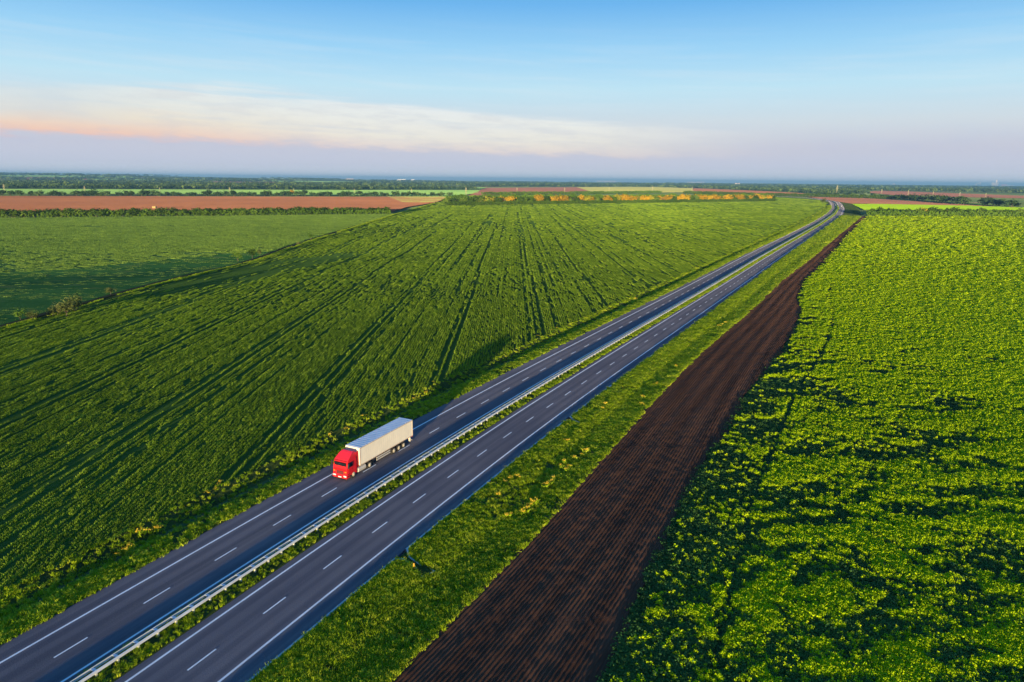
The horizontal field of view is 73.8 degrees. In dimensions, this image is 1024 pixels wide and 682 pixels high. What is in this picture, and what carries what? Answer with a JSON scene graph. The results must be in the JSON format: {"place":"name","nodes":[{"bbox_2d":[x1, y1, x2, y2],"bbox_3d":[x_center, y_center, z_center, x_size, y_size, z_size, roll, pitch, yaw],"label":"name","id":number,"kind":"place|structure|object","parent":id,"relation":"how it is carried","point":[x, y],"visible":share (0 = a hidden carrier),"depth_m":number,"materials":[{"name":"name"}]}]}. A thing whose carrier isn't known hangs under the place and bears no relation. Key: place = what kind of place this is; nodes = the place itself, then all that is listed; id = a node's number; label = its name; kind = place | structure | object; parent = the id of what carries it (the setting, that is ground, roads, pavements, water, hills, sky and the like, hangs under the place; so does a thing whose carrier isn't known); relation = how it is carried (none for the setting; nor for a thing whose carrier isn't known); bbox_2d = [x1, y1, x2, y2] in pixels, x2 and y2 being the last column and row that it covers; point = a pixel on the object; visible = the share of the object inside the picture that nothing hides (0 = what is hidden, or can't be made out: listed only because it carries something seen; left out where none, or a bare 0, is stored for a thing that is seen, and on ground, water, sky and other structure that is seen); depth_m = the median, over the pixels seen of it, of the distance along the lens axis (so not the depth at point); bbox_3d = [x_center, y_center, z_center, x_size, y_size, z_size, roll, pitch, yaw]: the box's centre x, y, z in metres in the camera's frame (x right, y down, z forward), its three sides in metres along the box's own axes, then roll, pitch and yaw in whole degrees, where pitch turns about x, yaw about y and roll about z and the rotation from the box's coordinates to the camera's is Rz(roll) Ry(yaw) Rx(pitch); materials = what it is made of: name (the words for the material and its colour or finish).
{"place":"outdoors","nodes":[
{"label":"outdoors","id":0,"kind":"place"},
{"bbox_2d":[1,175,136,177],"bbox_3d":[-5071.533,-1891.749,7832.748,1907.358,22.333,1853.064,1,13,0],"label":"field","id":1,"kind":"structure","parent":0,"point":[57,175],"depth_m":7601.35,"materials":[{"name":"green plant"}]},
{"bbox_2d":[0,250,275,324],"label":"wet meadow","id":2,"kind":"structure","parent":0,"point":[43,302],"depth_m":294.16,"materials":[{"name":"green plant"}]},
{"bbox_2d":[249,247,254,258],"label":"shrub","id":3,"kind":"object","parent":2,"relation":"on","point":[251,251],"visible":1,"depth_m":383.00,"materials":[{"name":"green plant"}]},
{"bbox_2d":[2,232,338,328],"bbox_3d":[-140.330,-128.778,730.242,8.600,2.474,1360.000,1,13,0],"label":"bushes","id":4,"kind":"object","parent":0,"point":[46,316],"depth_m":243.27,"materials":[{"name":"green plant"}]},
{"bbox_2d":[23,309,38,318],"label":"shrub","id":5,"kind":"object","parent":4,"relation":"on","point":[32,314],"visible":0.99,"depth_m":203.49,"materials":[{"name":"green plant"}]},
{"bbox_2d":[45,306,55,315],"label":"shrub","id":6,"kind":"object","parent":4,"relation":"on","point":[51,309],"visible":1,"depth_m":209.29,"materials":[{"name":"green plant"}]},
{"bbox_2d":[50,302,64,314],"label":"shrub","id":7,"kind":"object","parent":4,"relation":"on","point":[57,309],"visible":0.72,"depth_m":211.02,"materials":[{"name":"green plant"}]},
{"bbox_2d":[0,214,391,322],"bbox_3d":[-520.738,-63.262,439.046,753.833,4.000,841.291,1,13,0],"label":"grass field","id":8,"kind":"structure","parent":0,"point":[36,268],"depth_m":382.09,"materials":[{"name":"green plant"}]},
{"bbox_2d":[0,209,391,217],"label":"hedge","id":9,"kind":"object","parent":8,"relation":"on","point":[144,213],"visible":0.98,"depth_m":767.66,"materials":[{"name":"green plant"}]},
{"bbox_2d":[231,250,241,260],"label":"shrub","id":10,"kind":"object","parent":8,"relation":"on","point":[238,254],"visible":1,"depth_m":370.73,"materials":[{"name":"green plant"}]},
{"bbox_2d":[152,176,253,178],"bbox_3d":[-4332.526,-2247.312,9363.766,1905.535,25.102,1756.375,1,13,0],"label":"field","id":11,"kind":"structure","parent":0,"point":[197,177],"depth_m":9297.97,"materials":[{"name":"green plant"}]},
{"bbox_2d":[0,201,439,326],"bbox_3d":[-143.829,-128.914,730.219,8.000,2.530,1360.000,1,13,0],"label":"ditch","id":12,"kind":"object","parent":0,"point":[44,313],"visible":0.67,"depth_m":273.92,"materials":[{"name":"green plant"}]},
{"bbox_2d":[13,309,24,319],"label":"shrub","id":13,"kind":"object","parent":12,"relation":"on","point":[18,313],"visible":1,"depth_m":202.70,"materials":[{"name":"green plant"}]},
{"bbox_2d":[104,287,116,292],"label":"shrub","id":14,"kind":"object","parent":12,"relation":"on","point":[108,290],"visible":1,"depth_m":248.45,"materials":[{"name":"green plant"}]},
{"bbox_2d":[0,196,443,210],"bbox_3d":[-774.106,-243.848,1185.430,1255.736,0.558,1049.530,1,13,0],"label":"ploughed field","id":15,"kind":"structure","parent":0,"point":[32,203],"depth_m":1169.93,"materials":[{"name":"brown soil"}]},
{"bbox_2d":[15,190,24,195],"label":"tree","id":16,"kind":"object","parent":15,"relation":"on","point":[18,192],"visible":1,"depth_m":1415.71,"materials":[{"name":"green plant"}]},
{"bbox_2d":[33,190,44,195],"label":"tree","id":17,"kind":"object","parent":15,"relation":"on","point":[41,192],"visible":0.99,"depth_m":1436.51,"materials":[{"name":"green plant"}]},
{"bbox_2d":[70,189,81,195],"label":"tree","id":18,"kind":"object","parent":15,"relation":"on","point":[75,192],"visible":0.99,"depth_m":1459.13,"materials":[{"name":"green plant"}]},
{"bbox_2d":[187,178,280,180],"bbox_3d":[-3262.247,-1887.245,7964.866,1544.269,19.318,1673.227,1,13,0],"label":"field","id":19,"kind":"structure","parent":0,"point":[238,179],"depth_m":7921.83,"materials":[{"name":"green plant"}]},
{"bbox_2d":[0,189,479,195],"bbox_3d":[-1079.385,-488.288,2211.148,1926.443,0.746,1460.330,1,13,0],"label":"pasture","id":20,"kind":"structure","parent":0,"point":[334,192],"depth_m":2167.69,"materials":[{"name":"green plant"}]},
{"bbox_2d":[267,180,370,182],"bbox_3d":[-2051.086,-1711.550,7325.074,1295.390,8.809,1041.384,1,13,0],"label":"field","id":21,"kind":"structure","parent":0,"point":[316,181],"depth_m":7365.73,"materials":[{"name":"green plant"}]},
{"bbox_2d":[308,179,410,181],"bbox_3d":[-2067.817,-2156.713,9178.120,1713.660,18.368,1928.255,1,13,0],"label":"field","id":22,"kind":"structure","parent":0,"point":[340,180],"depth_m":8914.29,"materials":[{"name":"green plant"}]},
{"bbox_2d":[0,195,826,592],"bbox_3d":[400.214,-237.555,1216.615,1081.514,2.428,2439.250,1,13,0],"label":"wheat field","id":23,"kind":"structure","parent":0,"point":[218,279],"depth_m":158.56,"materials":[{"name":"green plant"}]},
{"bbox_2d":[57,299,77,315],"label":"shrub","id":24,"kind":"object","parent":23,"relation":"on","point":[66,308],"visible":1,"depth_m":209.54,"materials":[{"name":"green plant"}]},
{"bbox_2d":[63,293,85,310],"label":"shrub","id":25,"kind":"object","parent":23,"relation":"on","point":[75,300],"visible":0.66,"depth_m":216.91,"materials":[{"name":"green plant"}]},
{"bbox_2d":[440,197,449,204],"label":"tree","id":26,"kind":"object","parent":23,"relation":"on","point":[446,199],"visible":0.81,"depth_m":1165.66,"materials":[{"name":"green plant"}]},
{"bbox_2d":[477,195,490,200],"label":"tree","id":27,"kind":"object","parent":23,"relation":"on","point":[481,198],"visible":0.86,"depth_m":1200.83,"materials":[{"name":"green plant"}]},
{"bbox_2d":[499,196,516,201],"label":"tree","id":28,"kind":"object","parent":23,"relation":"on","point":[509,198],"visible":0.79,"depth_m":1227.98,"materials":[{"name":"orange plant"}]},
{"bbox_2d":[555,195,564,200],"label":"tree","id":29,"kind":"object","parent":23,"relation":"on","point":[560,197],"visible":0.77,"depth_m":1299.19,"materials":[{"name":"orange plant"}]},
{"bbox_2d":[481,190,661,194],"bbox_3d":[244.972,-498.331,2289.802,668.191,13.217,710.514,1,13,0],"label":"hedge","id":30,"kind":"object","parent":23,"relation":"on","point":[563,192],"visible":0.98,"depth_m":2227.06,"materials":[{"name":"green plant"}]},
{"bbox_2d":[444,193,772,201],"bbox_3d":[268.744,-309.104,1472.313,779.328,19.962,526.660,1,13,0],"label":"hedge","id":31,"kind":"object","parent":23,"relation":"on","point":[533,196],"visible":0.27,"depth_m":1374.84,"materials":[{"name":"green plant"}]},
{"bbox_2d":[444,198,775,204],"bbox_3d":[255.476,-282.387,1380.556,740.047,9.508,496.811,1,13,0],"label":"hedge","id":32,"kind":"object","parent":23,"relation":"on","point":[585,202],"visible":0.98,"depth_m":1319.33,"materials":[{"name":"green plant"}]},
{"bbox_2d":[641,195,650,199],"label":"tree","id":33,"kind":"object","parent":23,"relation":"on","point":[646,198],"visible":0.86,"depth_m":1411.76,"materials":[{"name":"orange plant"}]},
{"bbox_2d":[658,195,672,199],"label":"tree","id":34,"kind":"object","parent":23,"relation":"on","point":[667,197],"visible":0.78,"depth_m":1452.97,"materials":[{"name":"orange plant"}]},
{"bbox_2d":[388,196,444,201],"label":"stubble field","id":35,"kind":"structure","parent":0,"point":[423,198],"depth_m":1522.99,"materials":[{"name":"beige plant"}]},
{"bbox_2d":[0,196,835,681],"bbox_3d":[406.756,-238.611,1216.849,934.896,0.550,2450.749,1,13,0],"label":"road","id":36,"kind":"structure","parent":0,"point":[74,640],"depth_m":81.50,"materials":[{"name":"grey asphalt"}]},
{"bbox_2d":[331,417,412,478],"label":"truck","id":37,"kind":"object","parent":36,"relation":"on","point":[352,458],"visible":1,"depth_m":102.23,"materials":[{"name":"red paint"}]},
{"bbox_2d":[0,197,861,681],"bbox_3d":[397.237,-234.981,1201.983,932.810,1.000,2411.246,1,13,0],"label":"verge","id":38,"kind":"structure","parent":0,"point":[214,499],"depth_m":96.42,"materials":[{"name":"green plant"}]},
{"bbox_2d":[135,527,148,536],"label":"flowering clump","id":39,"kind":"object","parent":38,"relation":"on","point":[145,529],"visible":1,"depth_m":83.17,"materials":[{"name":"yellow plant"}]},
{"bbox_2d":[148,526,155,533],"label":"flowering clump","id":40,"kind":"object","parent":38,"relation":"on","point":[152,528],"visible":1,"depth_m":83.58,"materials":[{"name":"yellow plant"}]},
{"bbox_2d":[153,523,163,532],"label":"flowering clump","id":41,"kind":"object","parent":38,"relation":"on","point":[158,527],"visible":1,"depth_m":83.94,"materials":[{"name":"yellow plant"}]},
{"bbox_2d":[393,548,434,576],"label":"drain chute","id":42,"kind":"object","parent":38,"relation":"on","point":[413,560],"visible":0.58,"depth_m":77.03,"materials":[{"name":"concrete"}]},
{"bbox_2d":[529,497,538,506],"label":"flowering clump","id":43,"kind":"object","parent":38,"relation":"on","point":[533,500],"visible":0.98,"depth_m":90.68,"materials":[{"name":"yellow plant"}]},
{"bbox_2d":[539,481,549,487],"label":"flowering clump","id":44,"kind":"object","parent":38,"relation":"on","point":[546,485],"visible":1,"depth_m":95.96,"materials":[{"name":"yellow plant"}]},
{"bbox_2d":[683,191,774,195],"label":"hedge","id":45,"kind":"object","parent":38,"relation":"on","point":[707,192],"visible":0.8,"depth_m":2453.64,"materials":[{"name":"green plant"}]},
{"bbox_2d":[78,196,837,681],"bbox_3d":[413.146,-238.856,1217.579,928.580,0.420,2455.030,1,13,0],"label":"median strip","id":46,"kind":"object","parent":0,"point":[208,612],"visible":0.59,"depth_m":76.47,"materials":[{"name":"green plant"}]},
{"bbox_2d":[70,198,836,681],"bbox_3d":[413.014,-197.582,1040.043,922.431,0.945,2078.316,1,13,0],"label":"guardrail","id":47,"kind":"object","parent":46,"relation":"on","point":[136,642],"visible":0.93,"depth_m":82.68,"materials":[{"name":"metal"}]},
{"bbox_2d":[114,194,844,681],"bbox_3d":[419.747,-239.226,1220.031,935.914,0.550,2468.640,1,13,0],"label":"road","id":48,"kind":"structure","parent":0,"point":[248,634],"depth_m":82.27,"materials":[{"name":"grey asphalt"}]},
{"bbox_2d":[247,559,393,681],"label":"kerb","id":49,"kind":"structure","parent":48,"relation":"on","point":[313,626],"depth_m":66.56,"materials":[{"name":"concrete"}]},
{"bbox_2d":[405,422,561,551],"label":"kerb","id":50,"kind":"structure","parent":48,"relation":"on","point":[468,498],"depth_m":93.96,"materials":[{"name":"concrete"}]},
{"bbox_2d":[0,174,1023,617],"bbox_3d":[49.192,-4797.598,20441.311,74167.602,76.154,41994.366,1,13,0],"label":"ground","id":51,"kind":"structure","parent":0,"point":[972,202],"depth_m":2146.61,"materials":[{"name":"green plant"}]},
{"bbox_2d":[0,209,8,216],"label":"tree","id":52,"kind":"object","parent":51,"relation":"on","point":[3,211],"visible":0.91,"depth_m":687.42,"materials":[{"name":"green plant"}]},
{"bbox_2d":[5,209,22,216],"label":"tree","id":53,"kind":"object","parent":51,"relation":"on","point":[13,213],"visible":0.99,"depth_m":691.67,"materials":[{"name":"green plant"}]},
{"bbox_2d":[17,210,27,216],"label":"tree","id":54,"kind":"object","parent":51,"relation":"on","point":[24,214],"visible":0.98,"depth_m":697.03,"materials":[{"name":"green plant"}]},
{"bbox_2d":[27,210,40,216],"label":"tree","id":55,"kind":"object","parent":51,"relation":"on","point":[32,213],"visible":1,"depth_m":700.07,"materials":[{"name":"green plant"}]},
{"bbox_2d":[42,208,60,216],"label":"tree","id":56,"kind":"object","parent":51,"relation":"on","point":[50,211],"visible":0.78,"depth_m":706.83,"materials":[{"name":"green plant"}]},
{"bbox_2d":[45,208,61,214],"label":"tree","id":57,"kind":"object","parent":51,"relation":"on","point":[55,210],"visible":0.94,"depth_m":707.14,"materials":[{"name":"green plant"}]},
{"bbox_2d":[59,208,74,213],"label":"tree","id":58,"kind":"object","parent":51,"relation":"on","point":[70,210],"visible":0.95,"depth_m":712.53,"materials":[{"name":"green plant"}]},
{"bbox_2d":[73,208,82,216],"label":"tree","id":59,"kind":"object","parent":51,"relation":"on","point":[77,210],"visible":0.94,"depth_m":716.37,"materials":[{"name":"green plant"}]},
{"bbox_2d":[81,189,99,195],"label":"tree","id":60,"kind":"object","parent":51,"relation":"on","point":[91,192],"visible":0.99,"depth_m":1467.76,"materials":[{"name":"green plant"}]},
{"bbox_2d":[88,208,105,216],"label":"tree","id":61,"kind":"object","parent":51,"relation":"on","point":[98,211],"visible":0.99,"depth_m":722.11,"materials":[{"name":"green plant"}]},
{"bbox_2d":[99,190,110,195],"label":"tree","id":62,"kind":"object","parent":51,"relation":"on","point":[106,192],"visible":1,"depth_m":1477.94,"materials":[{"name":"green plant"}]},
{"bbox_2d":[117,208,139,214],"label":"tree","id":63,"kind":"object","parent":51,"relation":"on","point":[135,210],"visible":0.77,"depth_m":733.54,"materials":[{"name":"green plant"}]},
{"bbox_2d":[125,190,134,194],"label":"tree","id":64,"kind":"object","parent":51,"relation":"on","point":[130,192],"visible":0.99,"depth_m":1496.18,"materials":[{"name":"green plant"}]},
{"bbox_2d":[127,541,135,550],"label":"flowering clump","id":65,"kind":"object","parent":51,"relation":"on","point":[131,546],"visible":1,"depth_m":79.93,"materials":[{"name":"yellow plant"}]},
{"bbox_2d":[127,207,139,215],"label":"tree","id":66,"kind":"object","parent":51,"relation":"on","point":[129,211],"visible":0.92,"depth_m":734.87,"materials":[{"name":"green plant"}]},
{"bbox_2d":[137,189,151,195],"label":"tree","id":67,"kind":"object","parent":51,"relation":"on","point":[141,191],"visible":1,"depth_m":1505.40,"materials":[{"name":"green plant"}]},
{"bbox_2d":[151,190,162,195],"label":"tree","id":68,"kind":"object","parent":51,"relation":"on","point":[154,192],"visible":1,"depth_m":1518.92,"materials":[{"name":"green plant"}]},
{"bbox_2d":[149,207,165,215],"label":"tree","id":69,"kind":"object","parent":51,"relation":"on","point":[158,209],"visible":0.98,"depth_m":744.95,"materials":[{"name":"green plant"}]},
{"bbox_2d":[171,209,186,215],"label":"tree","id":70,"kind":"object","parent":51,"relation":"on","point":[180,210],"visible":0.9,"depth_m":752.62,"materials":[{"name":"green plant"}]},
{"bbox_2d":[201,189,211,195],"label":"tree","id":71,"kind":"object","parent":51,"relation":"on","point":[208,192],"visible":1,"depth_m":1554.90,"materials":[{"name":"green plant"}]},
{"bbox_2d":[231,208,243,214],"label":"tree","id":72,"kind":"object","parent":51,"relation":"on","point":[236,210],"visible":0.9,"depth_m":775.38,"materials":[{"name":"green plant"}]},
{"bbox_2d":[288,206,302,211],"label":"tree","id":73,"kind":"object","parent":51,"relation":"on","point":[298,208],"visible":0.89,"depth_m":801.77,"materials":[{"name":"green plant"}]},
{"bbox_2d":[299,190,307,196],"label":"tree","id":74,"kind":"object","parent":51,"relation":"on","point":[304,192],"visible":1,"depth_m":1634.79,"materials":[{"name":"green plant"}]},
{"bbox_2d":[301,207,310,214],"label":"tree","id":75,"kind":"object","parent":51,"relation":"on","point":[306,209],"visible":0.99,"depth_m":804.51,"materials":[{"name":"green plant"}]},
{"bbox_2d":[318,207,327,212],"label":"tree","id":76,"kind":"object","parent":51,"relation":"on","point":[322,209],"visible":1,"depth_m":812.92,"materials":[{"name":"green plant"}]},
{"bbox_2d":[353,190,362,195],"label":"tree","id":77,"kind":"object","parent":51,"relation":"on","point":[360,193],"visible":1,"depth_m":1691.75,"materials":[{"name":"green plant"}]},
{"bbox_2d":[390,189,399,196],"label":"tree","id":78,"kind":"object","parent":51,"relation":"on","point":[395,193],"visible":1,"depth_m":1724.15,"materials":[{"name":"green plant"}]},
{"bbox_2d":[0,172,1023,193],"label":"far wood","id":79,"kind":"object","parent":51,"relation":"on","point":[42,182],"depth_m":4143.03,"materials":[{"name":"green plant"}]},
{"bbox_2d":[908,193,917,200],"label":"tree","id":80,"kind":"object","parent":51,"relation":"on","point":[911,197],"visible":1,"depth_m":1820.18,"materials":[{"name":"green plant"}]},
{"bbox_2d":[918,194,927,199],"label":"tree","id":81,"kind":"object","parent":51,"relation":"on","point":[923,197],"visible":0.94,"depth_m":1859.92,"materials":[{"name":"green plant"}]},
{"bbox_2d":[944,196,954,201],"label":"tree","id":82,"kind":"object","parent":51,"relation":"on","point":[948,198],"visible":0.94,"depth_m":1704.01,"materials":[{"name":"green plant"}]},
{"bbox_2d":[951,207,962,214],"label":"tree","id":83,"kind":"object","parent":51,"relation":"on","point":[957,209],"visible":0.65,"depth_m":932.45,"materials":[{"name":"green plant"}]},
{"bbox_2d":[981,198,990,205],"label":"tree","id":84,"kind":"object","parent":51,"relation":"on","point":[985,201],"visible":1,"depth_m":1441.18,"materials":[{"name":"green plant"}]},
{"bbox_2d":[0,0,1023,185],"label":"sky","id":85,"kind":"structure","parent":0,"point":[875,92],"materials":[{"name":"blue"}]},
{"bbox_2d":[468,187,586,195],"bbox_3d":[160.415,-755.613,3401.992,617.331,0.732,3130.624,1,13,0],"label":"ploughed field","id":86,"kind":"structure","parent":0,"point":[546,189],"depth_m":3210.17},
{"bbox_2d":[382,216,865,681],"bbox_3d":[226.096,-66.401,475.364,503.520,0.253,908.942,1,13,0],"label":"ploughed strip","id":87,"kind":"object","parent":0,"point":[554,599],"visible":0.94,"depth_m":81.45,"materials":[{"name":"soil"}]},
{"bbox_2d":[578,187,692,192],"bbox_3d":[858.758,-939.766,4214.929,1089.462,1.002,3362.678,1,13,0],"label":"stubble field","id":88,"kind":"structure","parent":0,"point":[662,189],"depth_m":4029.84,"materials":[{"name":"beige plant"}]},
{"bbox_2d":[691,188,807,194],"bbox_3d":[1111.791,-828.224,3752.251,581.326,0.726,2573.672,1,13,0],"label":"ploughed field","id":89,"kind":"structure","parent":0,"point":[722,190],"depth_m":3481.74,"materials":[{"name":"brown soil"}]},
{"bbox_2d":[595,214,1023,681],"bbox_3d":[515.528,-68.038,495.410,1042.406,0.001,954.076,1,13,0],"label":"crop field","id":90,"kind":"structure","parent":0,"point":[783,425],"depth_m":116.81,"materials":[{"name":"green plant"}]},
{"bbox_2d":[866,210,1023,216],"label":"hedge","id":91,"kind":"object","parent":90,"relation":"on","point":[930,213],"visible":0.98,"depth_m":924.97,"materials":[{"name":"green plant"}]},
{"bbox_2d":[779,196,860,215],"bbox_3d":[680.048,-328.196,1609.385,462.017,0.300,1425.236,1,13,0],"label":"verge","id":92,"kind":"structure","parent":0,"point":[852,210],"depth_m":1152.16,"materials":[{"name":"green plant"}]},
{"bbox_2d":[807,196,1007,206],"bbox_3d":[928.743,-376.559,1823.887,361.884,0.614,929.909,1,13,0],"label":"ploughed field","id":93,"kind":"structure","parent":0,"point":[852,200],"depth_m":1679.92,"materials":[{"name":"brown soil"}]},
{"bbox_2d":[772,193,929,199],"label":"hedge","id":94,"kind":"object","parent":93,"relation":"on","point":[838,195],"visible":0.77,"depth_m":2125.15,"materials":[{"name":"green plant"}]},
{"bbox_2d":[936,194,946,201],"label":"tree","id":95,"kind":"object","parent":93,"relation":"on","point":[941,198],"visible":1,"depth_m":1614.95,"materials":[{"name":"green plant"}]},
{"bbox_2d":[954,196,971,204],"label":"tree","id":96,"kind":"object","parent":93,"relation":"on","point":[965,200],"visible":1,"depth_m":1498.95,"materials":[{"name":"green plant"}]},
{"bbox_2d":[995,200,1003,205],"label":"tree","id":97,"kind":"object","parent":93,"relation":"on","point":[999,202],"visible":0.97,"depth_m":1394.50,"materials":[{"name":"green plant"}]},
{"bbox_2d":[853,204,1023,209],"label":"meadow","id":98,"kind":"structure","parent":0,"point":[894,206],"depth_m":1322.78,"materials":[{"name":"green plant"}]},
{"bbox_2d":[1002,199,1020,206],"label":"tree","id":99,"kind":"object","parent":98,"relation":"on","point":[1015,203],"visible":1,"depth_m":1341.38,"materials":[{"name":"green plant"}]},
{"bbox_2d":[870,191,1023,197],"bbox_3d":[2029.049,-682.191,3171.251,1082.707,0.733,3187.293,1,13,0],"label":"ploughed field","id":100,"kind":"structure","parent":0,"point":[945,194],"depth_m":3098.23,"materials":[{"name":"brown soil"}]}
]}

